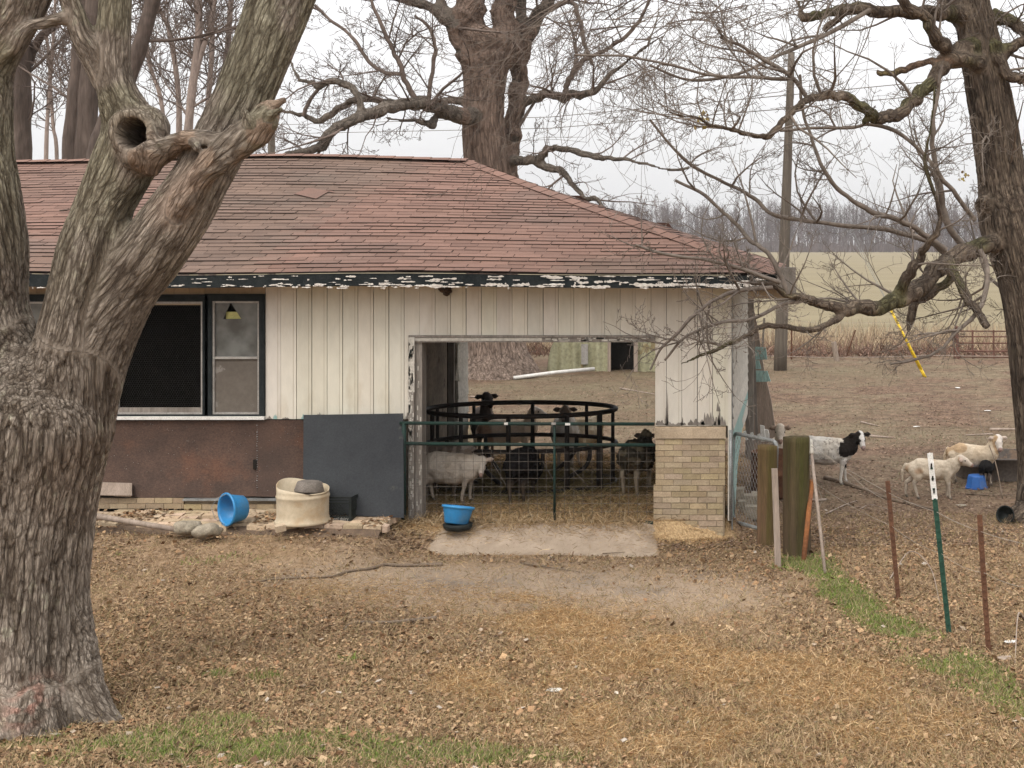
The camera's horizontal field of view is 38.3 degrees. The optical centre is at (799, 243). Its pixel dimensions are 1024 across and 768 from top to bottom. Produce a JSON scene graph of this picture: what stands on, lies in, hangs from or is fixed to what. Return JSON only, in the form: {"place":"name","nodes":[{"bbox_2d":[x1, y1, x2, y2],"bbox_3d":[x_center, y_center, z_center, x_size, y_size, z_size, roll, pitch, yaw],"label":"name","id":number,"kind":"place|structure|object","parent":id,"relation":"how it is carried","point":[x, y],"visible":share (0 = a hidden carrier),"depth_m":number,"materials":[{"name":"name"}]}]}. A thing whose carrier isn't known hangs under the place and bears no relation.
{"place":"outdoors","nodes":[
{"label":"outdoors","id":0,"kind":"place"},
{"bbox_2d":[95,508,399,538],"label":"patio","id":1,"kind":"structure","parent":0,"point":[203,516],"depth_m":15.22,"materials":[{"name":"stone"}]},
{"bbox_2d":[100,482,131,496],"bbox_3d":[-7.538,2.696,15.613,0.438,0.162,0.065,0,0,0],"label":"plank","id":2,"kind":"object","parent":1,"relation":"on","point":[116,489],"visible":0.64,"depth_m":15.60,"materials":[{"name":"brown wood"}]},
{"bbox_2d":[211,493,248,526],"bbox_3d":[-6.030,2.805,15.044,0.356,0.356,0.303,1,-2,40],"label":"blue tub","id":3,"kind":"object","parent":1,"relation":"on","point":[231,509],"visible":1,"depth_m":15.06,"materials":[{"name":"plastic"}]},
{"bbox_2d":[274,478,330,526],"bbox_3d":[-5.285,2.732,15.120,0.580,0.442,0.580,0,0,0],"label":"barrel","id":4,"kind":"object","parent":1,"relation":"on","point":[294,509],"visible":0.91,"depth_m":14.90,"materials":[{"name":"beige plastic"}]},
{"bbox_3d":[-5.256,2.787,15.140,0.260,0.290,0.260,0,0,0],"label":"inner block","id":5,"kind":"object","parent":4,"relation":"in","visible":0},
{"bbox_2d":[294,480,323,492],"bbox_3d":[-5.228,2.581,15.154,0.310,0.116,0.310,3,-4,0],"label":"feed pan","id":6,"kind":"object","parent":5,"relation":"on","point":[308,486],"visible":1,"depth_m":15.04,"materials":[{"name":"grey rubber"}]},
{"bbox_2d":[329,494,357,520],"bbox_3d":[-4.948,2.833,15.339,0.340,0.270,0.334,0,0,2],"label":"milk crate","id":7,"kind":"object","parent":1,"relation":"on","point":[352,503],"visible":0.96,"depth_m":15.18,"materials":[{"name":"black plastic"}]},
{"bbox_2d":[303,413,403,517],"bbox_3d":[-4.854,2.404,15.457,1.186,1.089,0.314,0,0,0],"label":"board sheet","id":8,"kind":"object","parent":1,"relation":"on","point":[351,455],"visible":0.88,"depth_m":15.47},
{"bbox_2d":[0,246,1023,767],"bbox_3d":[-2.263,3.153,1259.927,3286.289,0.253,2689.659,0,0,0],"label":"ground","id":9,"kind":"structure","parent":0,"point":[894,264],"depth_m":15.16,"materials":[{"name":"brown soil"}]},
{"bbox_2d":[13,0,71,273],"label":"shade tree","id":10,"kind":"object","parent":9,"relation":"on","point":[23,110],"visible":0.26,"depth_m":32.86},
{"bbox_2d":[31,0,70,158],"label":"slender tree","id":11,"kind":"object","parent":9,"relation":"on","point":[52,126],"visible":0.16,"depth_m":53.74,"materials":[{"name":"brown plant"}]},
{"bbox_2d":[34,0,70,158],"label":"slender tree","id":12,"kind":"object","parent":9,"relation":"on","point":[46,141],"visible":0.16,"depth_m":52.45,"materials":[{"name":"brown plant"}]},
{"bbox_2d":[14,0,183,158],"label":"shade tree","id":13,"kind":"object","parent":9,"relation":"on","point":[81,112],"visible":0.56,"depth_m":30.85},
{"bbox_2d":[49,0,236,158],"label":"shade tree","id":14,"kind":"object","parent":9,"relation":"on","point":[142,40],"visible":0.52,"depth_m":29.91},
{"bbox_2d":[0,0,315,741],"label":"forked tree","id":15,"kind":"object","parent":9,"relation":"on","point":[116,268],"visible":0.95,"depth_m":9.66,"materials":[{"name":"brown plant"}]},
{"bbox_2d":[131,0,215,116],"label":"slender tree","id":16,"kind":"object","parent":9,"relation":"on","point":[160,102],"visible":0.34,"depth_m":51.19,"materials":[{"name":"brown plant"}]},
{"bbox_2d":[131,0,224,132],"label":"slender tree","id":17,"kind":"object","parent":9,"relation":"on","point":[175,71],"visible":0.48,"depth_m":47.22,"materials":[{"name":"brown plant"}]},
{"bbox_2d":[132,0,241,129],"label":"slender tree","id":18,"kind":"object","parent":9,"relation":"on","point":[196,54],"visible":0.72,"depth_m":45.91,"materials":[{"name":"brown plant"}]},
{"bbox_2d":[173,520,201,534],"bbox_3d":[-6.396,2.962,14.864,0.316,0.146,0.233,0,0,-23],"label":"rock","id":19,"kind":"object","parent":9,"relation":"on","point":[183,527],"visible":0.82,"depth_m":14.78,"materials":[{"name":"stone"}]},
{"bbox_2d":[97,513,173,531],"bbox_3d":[-7.004,2.918,14.927,1.056,0.163,0.064,0,0,14],"label":"plank","id":20,"kind":"object","parent":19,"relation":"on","point":[134,522],"visible":0.79,"depth_m":14.89,"materials":[{"name":"brown wood"}]},
{"bbox_2d":[146,0,236,124],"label":"slender tree","id":21,"kind":"object","parent":9,"relation":"on","point":[211,55],"visible":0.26,"depth_m":48.56,"materials":[{"name":"brown plant"}]},
{"bbox_2d":[169,0,244,78],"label":"slender tree","id":22,"kind":"object","parent":9,"relation":"on","point":[226,40],"visible":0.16,"depth_m":49.82,"materials":[{"name":"brown plant"}]},
{"bbox_2d":[191,522,223,539],"bbox_3d":[-6.148,2.987,14.767,0.226,0.175,0.298,0,0,24],"label":"rock","id":23,"kind":"object","parent":9,"relation":"on","point":[204,531],"visible":0.99,"depth_m":14.70,"materials":[{"name":"stone"}]},
{"bbox_2d":[268,135,274,153],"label":"utility pole","id":24,"kind":"object","parent":9,"relation":"on","point":[271,148],"visible":0.03,"depth_m":71.86,"materials":[{"name":"brown wood"}]},
{"bbox_2d":[274,523,285,532],"bbox_3d":[-5.390,2.944,14.748,0.100,0.065,0.080,-10,10,-28],"label":"brick","id":25,"kind":"object","parent":9,"relation":"on","point":[281,527],"visible":1,"depth_m":14.72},
{"bbox_2d":[251,562,442,582],"bbox_3d":[-4.464,3.226,14.025,1.817,0.046,0.331,0,0,-28],"label":"fallen branch","id":26,"kind":"object","parent":9,"relation":"on","point":[378,566],"visible":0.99,"depth_m":14.10,"materials":[{"name":"wood"}]},
{"bbox_2d":[343,616,435,629],"bbox_3d":[-3.512,3.220,12.127,0.778,0.053,0.202,0,0,-28],"label":"fallen branch","id":27,"kind":"object","parent":9,"relation":"on","point":[412,619],"visible":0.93,"depth_m":12.09,"materials":[{"name":"wood"}]},
{"bbox_2d":[16,153,795,535],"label":"farm building","id":28,"kind":"structure","parent":9,"relation":"on","point":[214,403],"depth_m":15.68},
{"bbox_2d":[29,294,44,323],"bbox_3d":[-8.511,1.241,15.703,0.582,1.372,0.095,0,0,0],"label":"window","id":29,"kind":"structure","parent":28,"relation":"in","point":[36,300],"depth_m":15.67,"materials":[{"name":"glass"}]},
{"bbox_2d":[117,294,207,415],"bbox_3d":[-7.065,1.241,15.703,1.090,1.372,0.095,0,0,0],"label":"window","id":30,"kind":"structure","parent":28,"relation":"in","point":[165,299],"depth_m":15.67,"materials":[{"name":"glass"}]},
{"bbox_2d":[226,312,240,318],"bbox_3d":[-6.263,0.789,15.735,0.171,0.077,0.010,0,0,0],"label":"foam scrap","id":31,"kind":"object","parent":28,"relation":"in","point":[232,315],"visible":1,"depth_m":15.73,"materials":[{"name":"yellow plastic"}]},
{"bbox_2d":[205,294,265,415],"bbox_3d":[-6.226,1.238,15.702,0.659,1.378,0.095,0,0,0],"label":"window","id":32,"kind":"structure","parent":28,"relation":"in","point":[236,354],"depth_m":15.69,"materials":[{"name":"glass"}]},
{"bbox_2d":[438,286,451,295],"bbox_3d":[-3.904,0.522,15.645,0.153,0.114,0.078,0,0,0],"label":"wasp nest","id":33,"kind":"object","parent":28,"relation":"attached to","point":[446,291],"visible":0.93,"depth_m":15.62,"materials":[{"name":"paper"}]},
{"bbox_2d":[729,430,731,519],"bbox_3d":[-0.763,2.537,15.620,0.030,0.989,0.030,0,0,23],"label":"gate pipe","id":34,"kind":"object","parent":28,"relation":"attached to","point":[730,474],"visible":1,"depth_m":15.61,"materials":[{"name":"metal"}]},
{"bbox_2d":[754,335,757,442],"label":"leaning boards","id":35,"kind":"object","parent":28,"relation":"attached to","point":[755,407],"visible":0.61,"depth_m":20.43,"materials":[{"name":"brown wood"}]},
{"bbox_2d":[760,425,764,441],"bbox_3d":[-0.514,2.608,19.610,0.074,0.227,0.020,0,0,0],"label":"white board scrap","id":36,"kind":"object","parent":28,"relation":"attached to","point":[762,429],"visible":0.82,"depth_m":19.60,"materials":[{"name":"paint"}]},
{"bbox_2d":[765,429,768,437],"bbox_3d":[-0.462,2.625,19.710,0.074,0.125,0.020,0,0,0],"label":"white board scrap","id":37,"kind":"object","parent":28,"relation":"attached to","point":[766,433],"visible":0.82,"depth_m":19.70,"materials":[{"name":"paint"}]},
{"bbox_2d":[426,441,475,498],"bbox_3d":[-4.296,2.712,17.195,0.949,0.678,0.363,0,0,36],"label":"sheep","id":38,"kind":"object","parent":9,"relation":"on","point":[460,449],"visible":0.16,"depth_m":16.98},
{"bbox_2d":[443,521,472,531],"bbox_3d":[-3.676,3.033,15.280,0.320,0.065,0.320,0,0,0],"label":"rubber pan","id":39,"kind":"object","parent":9,"relation":"on","point":[454,527],"visible":0.91,"depth_m":15.16,"materials":[{"name":"black rubber"}]},
{"bbox_2d":[442,504,474,524],"bbox_3d":[-3.687,2.912,15.296,0.352,0.190,0.352,10,-10,-20],"label":"blue tub","id":40,"kind":"object","parent":39,"relation":"on","point":[458,514],"visible":1,"depth_m":15.18,"materials":[{"name":"plastic"}]},
{"bbox_2d":[426,451,493,502],"bbox_3d":[-4.073,2.748,16.752,0.962,0.606,0.371,0,0,0],"label":"sheep","id":41,"kind":"object","parent":9,"relation":"on","point":[455,473],"visible":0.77,"depth_m":16.63},
{"bbox_2d":[470,392,497,458],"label":"sheep","id":42,"kind":"object","parent":9,"relation":"on","point":[486,396],"visible":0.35,"depth_m":19.98},
{"bbox_2d":[474,406,546,462],"bbox_3d":[-4.016,2.653,19.791,1.025,0.788,0.321,0,0,-7],"label":"sheep","id":43,"kind":"object","parent":9,"relation":"on","point":[483,429],"visible":0.49,"depth_m":19.68},
{"bbox_2d":[0,448,1023,767],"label":"straw","id":44,"kind":"object","parent":9,"relation":"on","point":[526,508],"visible":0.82,"depth_m":10.76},
{"bbox_2d":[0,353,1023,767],"bbox_3d":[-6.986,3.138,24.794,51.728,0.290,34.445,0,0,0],"label":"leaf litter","id":45,"kind":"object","parent":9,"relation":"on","point":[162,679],"visible":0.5,"depth_m":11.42,"materials":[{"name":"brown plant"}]},
{"bbox_2d":[0,362,1023,767],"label":"grass","id":46,"kind":"structure","parent":9,"relation":"on","point":[822,588],"depth_m":9.39,"materials":[{"name":"green plant"}]},
{"bbox_2d":[502,446,540,502],"bbox_3d":[-3.306,2.735,16.981,0.415,0.654,1.042,0,0,0],"label":"sheep","id":47,"kind":"object","parent":9,"relation":"on","point":[525,468],"visible":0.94,"depth_m":16.63},
{"bbox_2d":[426,400,617,494],"bbox_3d":[-3.522,2.554,17.948,2.450,0.999,1.624,0,0,0],"label":"hay feeder","id":48,"kind":"object","parent":9,"relation":"on","point":[532,416],"visible":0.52,"depth_m":17.54,"materials":[{"name":"black metal"}]},
{"bbox_2d":[253,0,792,379],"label":"great tree","id":49,"kind":"object","parent":9,"relation":"on","point":[498,360],"visible":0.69,"depth_m":34.32,"materials":[{"name":"brown plant"}]},
{"bbox_2d":[399,421,654,523],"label":"green gate","id":50,"kind":"structure","parent":9,"relation":"on","point":[554,444],"depth_m":15.55,"materials":[{"name":"metal"}]},
{"bbox_2d":[523,563,578,571],"bbox_3d":[-2.477,3.231,14.177,0.759,0.026,0.021,0,0,34],"label":"fallen branch","id":51,"kind":"object","parent":9,"relation":"on","point":[547,567],"visible":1,"depth_m":14.20,"materials":[{"name":"wood"}]},
{"bbox_2d":[513,367,594,379],"bbox_3d":[-6.007,3.167,34.858,2.363,0.160,0.090,0,0,-45],"label":"white pipe","id":52,"kind":"object","parent":9,"relation":"on","point":[553,373],"visible":1,"depth_m":34.78,"materials":[{"name":"paint"}]},
{"bbox_2d":[550,405,579,467],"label":"sheep","id":53,"kind":"object","parent":9,"relation":"on","point":[566,409],"visible":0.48,"depth_m":19.08},
{"bbox_2d":[407,456,744,512],"bbox_3d":[-3.451,3.030,18.123,7.181,0.448,4.287,0,0,0],"label":"hay","id":54,"kind":"object","parent":9,"relation":"on","point":[489,483],"visible":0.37,"depth_m":17.54},
{"bbox_2d":[575,416,606,465],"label":"sheep","id":55,"kind":"object","parent":9,"relation":"on","point":[592,430],"visible":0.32,"depth_m":19.61},
{"bbox_2d":[547,342,654,371],"bbox_3d":[-4.375,2.402,38.065,4.151,1.810,3.720,0,0,0],"label":"metal hut","id":56,"kind":"object","parent":9,"relation":"on","point":[599,356],"visible":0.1,"depth_m":36.34,"materials":[{"name":"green metal"}]},
{"bbox_2d":[616,429,655,495],"bbox_3d":[-1.996,2.679,17.467,0.452,0.738,1.040,0,0,0],"label":"sheep","id":57,"kind":"object","parent":9,"relation":"on","point":[636,469],"visible":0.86,"depth_m":17.13},
{"bbox_2d":[619,387,654,394],"bbox_3d":[-3.563,3.221,31.104,0.038,0.039,1.560,0,0,-36],"label":"slat","id":58,"kind":"object","parent":9,"relation":"on","point":[634,390],"visible":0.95,"depth_m":31.23,"materials":[{"name":"brown wood"}]},
{"bbox_2d":[390,0,1023,523],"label":"yard tree","id":59,"kind":"object","parent":9,"relation":"on","point":[978,52],"visible":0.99,"depth_m":15.02,"materials":[{"name":"brown plant"}]},
{"bbox_2d":[694,110,709,129],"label":"dead leaves","id":60,"kind":"object","parent":59,"relation":"attached to","point":[707,120],"visible":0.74,"depth_m":13.08,"materials":[{"name":"plant"}]},
{"bbox_2d":[958,170,969,180],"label":"dead leaves","id":61,"kind":"object","parent":59,"relation":"hanging from","point":[965,174],"visible":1,"depth_m":15.99,"materials":[{"name":"plant"}]},
{"bbox_2d":[430,605,984,761],"bbox_3d":[-0.957,3.197,10.372,4.658,0.126,2.729,0,0,30],"label":"straw","id":62,"kind":"object","parent":9,"relation":"on","point":[717,736],"visible":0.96,"depth_m":10.44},
{"bbox_2d":[736,487,756,504],"bbox_3d":[-0.620,3.057,17.000,0.320,0.280,0.200,0,0,0],"label":"rubble block","id":63,"kind":"object","parent":9,"relation":"on","point":[746,496],"depth_m":16.90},
{"bbox_2d":[738,499,756,519],"bbox_3d":[-0.600,3.103,16.600,0.240,0.215,0.150,0,0,0],"label":"rubble block","id":64,"kind":"object","parent":9,"relation":"on","point":[749,509],"depth_m":16.52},
{"bbox_2d":[761,318,764,346],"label":"back post","id":65,"kind":"object","parent":9,"relation":"on","point":[763,330],"visible":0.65,"depth_m":40.12,"materials":[{"name":"grey wood"}]},
{"bbox_2d":[754,311,774,448],"bbox_3d":[-0.553,1.928,20.625,0.400,2.235,0.351,0,0,0],"label":"wall fragment","id":66,"kind":"object","parent":9,"relation":"on","point":[765,416],"depth_m":20.70,"materials":[{"name":"grey wood"}]},
{"bbox_2d":[750,448,782,498],"bbox_3d":[-0.360,2.951,18.300,0.560,0.570,0.554,0,0,0],"label":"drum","id":67,"kind":"object","parent":9,"relation":"on","point":[780,473],"visible":0.27,"depth_m":18.12,"materials":[{"name":"metal"}]},
{"bbox_2d":[757,444,776,546],"bbox_3d":[-0.353,2.763,15.246,0.218,1.229,0.220,0,0,0],"label":"fence post","id":68,"kind":"object","parent":9,"relation":"on","point":[766,458],"visible":0.73,"depth_m":15.15,"materials":[{"name":"brown wood"}]},
{"bbox_2d":[733,432,778,529],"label":"gate","id":69,"kind":"structure","parent":68,"relation":"attached to","point":[773,441],"depth_m":15.70,"materials":[{"name":"metal"}]},
{"bbox_2d":[526,312,1007,357],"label":"dry weeds","id":70,"kind":"object","parent":9,"relation":"on","point":[872,343],"visible":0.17,"depth_m":42.77,"materials":[{"name":"plant"}]},
{"bbox_2d":[771,468,780,566],"bbox_3d":[-0.234,2.780,14.156,0.102,1.088,0.060,0,0,0],"label":"stake","id":71,"kind":"object","parent":9,"relation":"on","point":[776,523],"visible":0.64,"depth_m":14.14,"materials":[{"name":"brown wood"}]},
{"bbox_2d":[767,423,790,447],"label":"sheep","id":72,"kind":"object","parent":9,"relation":"on","point":[779,429],"visible":0.2,"depth_m":18.91},
{"bbox_2d":[774,53,794,370],"bbox_3d":[-0.410,-0.742,36.575,0.553,8.400,0.335,0,0,0],"label":"utility pole","id":73,"kind":"object","parent":9,"relation":"on","point":[781,338],"visible":0.59,"depth_m":36.47,"materials":[{"name":"brown wood"}]},
{"bbox_2d":[282,95,783,124],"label":"power line","id":74,"kind":"object","parent":73,"relation":"attached to","point":[586,113],"visible":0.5,"depth_m":46.19,"materials":[{"name":"metal"}]},
{"bbox_2d":[285,108,783,133],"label":"power line","id":75,"kind":"object","parent":73,"relation":"attached to","point":[560,127],"visible":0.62,"depth_m":48.49,"materials":[{"name":"metal"}]},
{"bbox_2d":[793,113,925,377],"bbox_3d":[1.438,0.043,35.694,3.762,6.470,0.052,0,0,28],"label":"guy wire","id":76,"kind":"object","parent":73,"relation":"attached to","point":[914,355],"visible":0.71,"depth_m":35.14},
{"bbox_2d":[793,72,1023,94],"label":"power line","id":77,"kind":"object","parent":73,"relation":"attached to","point":[886,85],"visible":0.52,"depth_m":35.74,"materials":[{"name":"metal"}]},
{"bbox_2d":[816,86,1019,105],"bbox_3d":[3.445,-3.721,35.287,7.889,0.492,0.020,0,0,19],"label":"power line","id":78,"kind":"object","parent":73,"relation":"attached to","point":[902,97],"visible":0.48,"depth_m":35.65,"materials":[{"name":"metal"}]},
{"bbox_2d":[595,188,980,251],"bbox_3d":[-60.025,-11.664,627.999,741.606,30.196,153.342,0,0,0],"label":"woods","id":79,"kind":"object","parent":9,"relation":"on","point":[771,244],"visible":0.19,"depth_m":588.13,"materials":[{"name":"plant"}]},
{"bbox_2d":[783,435,810,556],"bbox_3d":[-0.032,2.674,14.698,0.273,1.382,0.276,0,0,-21],"label":"fence post","id":80,"kind":"object","parent":9,"relation":"on","point":[796,470],"visible":0.77,"depth_m":14.58,"materials":[{"name":"brown wood"}]},
{"bbox_2d":[809,439,826,572],"bbox_3d":[0.178,2.646,14.285,0.052,1.259,0.982,0,0,-9],"label":"brace rod","id":81,"kind":"object","parent":80,"relation":"attached to","point":[811,452],"visible":0.83,"depth_m":14.28,"materials":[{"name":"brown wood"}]},
{"bbox_2d":[813,445,882,498],"bbox_3d":[0.465,2.205,13.908,0.041,0.310,1.735,0,0,-23],"label":"fence wire","id":82,"kind":"object","parent":80,"relation":"attached to","point":[845,471],"visible":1,"depth_m":14.02,"materials":[{"name":"metal"}]},
{"bbox_2d":[801,479,813,560],"bbox_3d":[0.077,2.852,14.541,0.050,0.841,0.410,0,0,15],"label":"leaning pipe","id":83,"kind":"object","parent":9,"relation":"on","point":[807,528],"visible":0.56,"depth_m":14.52,"materials":[{"name":"metal"}]},
{"bbox_2d":[831,342,838,360],"bbox_3d":[0.987,3.037,39.518,0.258,0.652,0.150,0,0,0],"label":"back post","id":84,"kind":"object","parent":9,"relation":"on","point":[835,351],"visible":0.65,"depth_m":39.46,"materials":[{"name":"brown wood"}]},
{"bbox_2d":[809,431,870,484],"bbox_3d":[0.410,2.893,19.276,1.107,0.735,0.369,0,0,0],"label":"sheep","id":85,"kind":"object","parent":9,"relation":"on","point":[841,451],"visible":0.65,"depth_m":19.15},
{"bbox_2d":[826,500,857,514],"bbox_3d":[0.504,3.222,17.455,0.045,0.037,1.080,0,0,22],"label":"fallen branch","id":86,"kind":"object","parent":9,"relation":"on","point":[838,507],"visible":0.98,"depth_m":17.34,"materials":[{"name":"brown wood"}]},
{"bbox_2d":[846,330,855,356],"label":"back post","id":87,"kind":"object","parent":9,"relation":"on","point":[850,343],"visible":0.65,"depth_m":40.76,"materials":[{"name":"wood"}]},
{"bbox_2d":[823,475,932,509],"bbox_3d":[0.968,3.241,18.478,0.141,0.076,2.748,0,0,-27],"label":"fallen branch","id":88,"kind":"object","parent":9,"relation":"on","point":[828,478],"visible":0.84,"depth_m":18.56,"materials":[{"name":"wood"}]},
{"bbox_2d":[868,435,892,437],"bbox_3d":[1.342,3.239,23.874,0.457,0.059,0.057,0,0,27],"label":"slat","id":89,"kind":"object","parent":9,"relation":"on","point":[875,436],"visible":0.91,"depth_m":23.87,"materials":[{"name":"brown wood"}]},
{"bbox_2d":[767,355,1007,357],"bbox_3d":[2.118,3.156,39.943,9.901,0.075,0.338,0,0,1],"label":"ground pipe","id":90,"kind":"object","parent":9,"relation":"on","point":[892,356],"visible":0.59,"depth_m":39.95,"materials":[{"name":"brown metal"}]},
{"bbox_2d":[885,480,900,599],"bbox_3d":[0.853,2.750,12.957,0.152,1.184,0.043,0,0,10],"label":"steel post","id":91,"kind":"object","parent":9,"relation":"on","point":[893,542],"visible":0.96,"depth_m":12.95,"materials":[{"name":"metal"}]},
{"bbox_2d":[889,551,939,602],"bbox_3d":[1.046,3.114,13.404,0.336,0.199,1.588,0,0,-5],"label":"fallen branch","id":92,"kind":"object","parent":9,"relation":"on","point":[926,562],"visible":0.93,"depth_m":13.67,"materials":[{"name":"brown wood"}]},
{"bbox_2d":[901,455,973,499],"bbox_3d":[1.755,2.975,18.185,0.924,0.574,0.257,0,0,7],"label":"sheep","id":93,"kind":"object","parent":9,"relation":"on","point":[917,470],"visible":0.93,"depth_m":18.11},
{"bbox_2d":[927,453,951,633],"bbox_3d":[1.162,2.537,11.795,0.214,1.607,0.048,0,0,7],"label":"steel post","id":94,"kind":"object","parent":9,"relation":"on","point":[938,535],"visible":0.98,"depth_m":11.78,"materials":[{"name":"metal"}]},
{"bbox_2d":[811,446,1023,543],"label":"fence wire","id":95,"kind":"object","parent":94,"relation":"attached to","point":[919,506],"visible":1,"depth_m":12.10,"materials":[{"name":"metal"}]},
{"bbox_2d":[811,480,1023,587],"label":"fence wire","id":96,"kind":"object","parent":94,"relation":"attached to","point":[917,543],"visible":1,"depth_m":12.32,"materials":[{"name":"metal"}]},
{"bbox_2d":[943,434,1007,485],"bbox_3d":[2.341,2.910,19.233,0.890,0.712,0.290,0,0,31],"label":"sheep","id":97,"kind":"object","parent":9,"relation":"on","point":[975,455],"visible":0.81,"depth_m":19.09},
{"bbox_2d":[965,474,987,489],"bbox_3d":[2.357,3.172,19.000,0.299,0.176,0.299,0,0,11],"label":"blue tub","id":98,"kind":"object","parent":9,"relation":"on","point":[975,481],"visible":1,"depth_m":18.90,"materials":[{"name":"plastic"}]},
{"bbox_2d":[966,433,992,435],"bbox_3d":[3.038,3.241,24.169,0.510,0.040,0.038,0,0,-17],"label":"slat","id":99,"kind":"object","parent":9,"relation":"on","point":[980,434],"visible":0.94,"depth_m":24.17,"materials":[{"name":"brown wood"}]},
{"bbox_2d":[953,326,1008,358],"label":"tube gate","id":100,"kind":"structure","parent":9,"relation":"on","point":[972,350],"depth_m":40.20,"materials":[{"name":"metal"}]},
{"bbox_2d":[977,514,990,651],"bbox_3d":[1.472,2.756,11.334,0.122,1.193,0.043,0,0,15],"label":"steel post","id":101,"kind":"object","parent":9,"relation":"on","point":[984,582],"visible":0.95,"depth_m":11.32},
{"bbox_2d":[978,460,994,487],"bbox_3d":[2.525,3.059,19.167,0.182,0.404,0.662,0,0,15],"label":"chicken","id":102,"kind":"object","parent":9,"relation":"on","point":[986,466],"visible":0.79,"depth_m":18.94},
{"bbox_2d":[956,449,1017,481],"bbox_3d":[2.911,3.098,19.950,1.494,0.305,1.030,0,0,0],"label":"stock tank","id":103,"kind":"object","parent":9,"relation":"on","point":[1006,462],"visible":0.39,"depth_m":19.47,"materials":[{"name":"metal"}]},
{"bbox_2d":[965,493,1010,495],"bbox_3d":[2.467,3.244,18.423,0.656,0.022,0.119,0,0,0],"label":"fallen branch","id":104,"kind":"object","parent":9,"relation":"on","point":[983,494],"visible":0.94,"depth_m":18.41,"materials":[{"name":"wood"}]},
{"bbox_2d":[977,402,1002,498],"bbox_3d":[2.557,2.788,19.485,0.100,0.928,2.756,0,0,0],"label":"fallen branch","id":105,"kind":"object","parent":9,"relation":"on","point":[993,457],"visible":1,"depth_m":18.61,"materials":[{"name":"wood"}]},
{"bbox_2d":[990,428,1014,430],"bbox_3d":[3.673,3.241,24.865,0.716,0.059,0.057,0,0,-6],"label":"slat","id":106,"kind":"object","parent":9,"relation":"on","point":[995,429],"visible":0.77,"depth_m":24.82,"materials":[{"name":"brown wood"}]},
{"bbox_2d":[997,655,1010,659],"bbox_3d":[1.600,3.233,11.118,0.122,0.016,0.112,0,0,-34],"label":"scrap","id":107,"kind":"object","parent":9,"relation":"on","point":[1004,657],"visible":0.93,"depth_m":11.10,"materials":[{"name":"white wood"}]},
{"bbox_2d":[996,505,1013,523],"bbox_3d":[2.363,3.104,16.299,0.214,0.214,0.130,11,-6,20],"label":"black bucket","id":108,"kind":"object","parent":9,"relation":"on","point":[1004,511],"visible":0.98,"depth_m":16.33,"materials":[{"name":"plastic"}]},
{"bbox_2d":[1015,612,1023,660],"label":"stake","id":109,"kind":"object","parent":9,"relation":"on","point":[1020,613],"visible":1,"depth_m":11.53,"materials":[{"name":"white metal"}]},
{"bbox_2d":[31,0,1023,245],"label":"sky","id":110,"kind":"structure","parent":0,"point":[434,144],"materials":[{"name":"white"}]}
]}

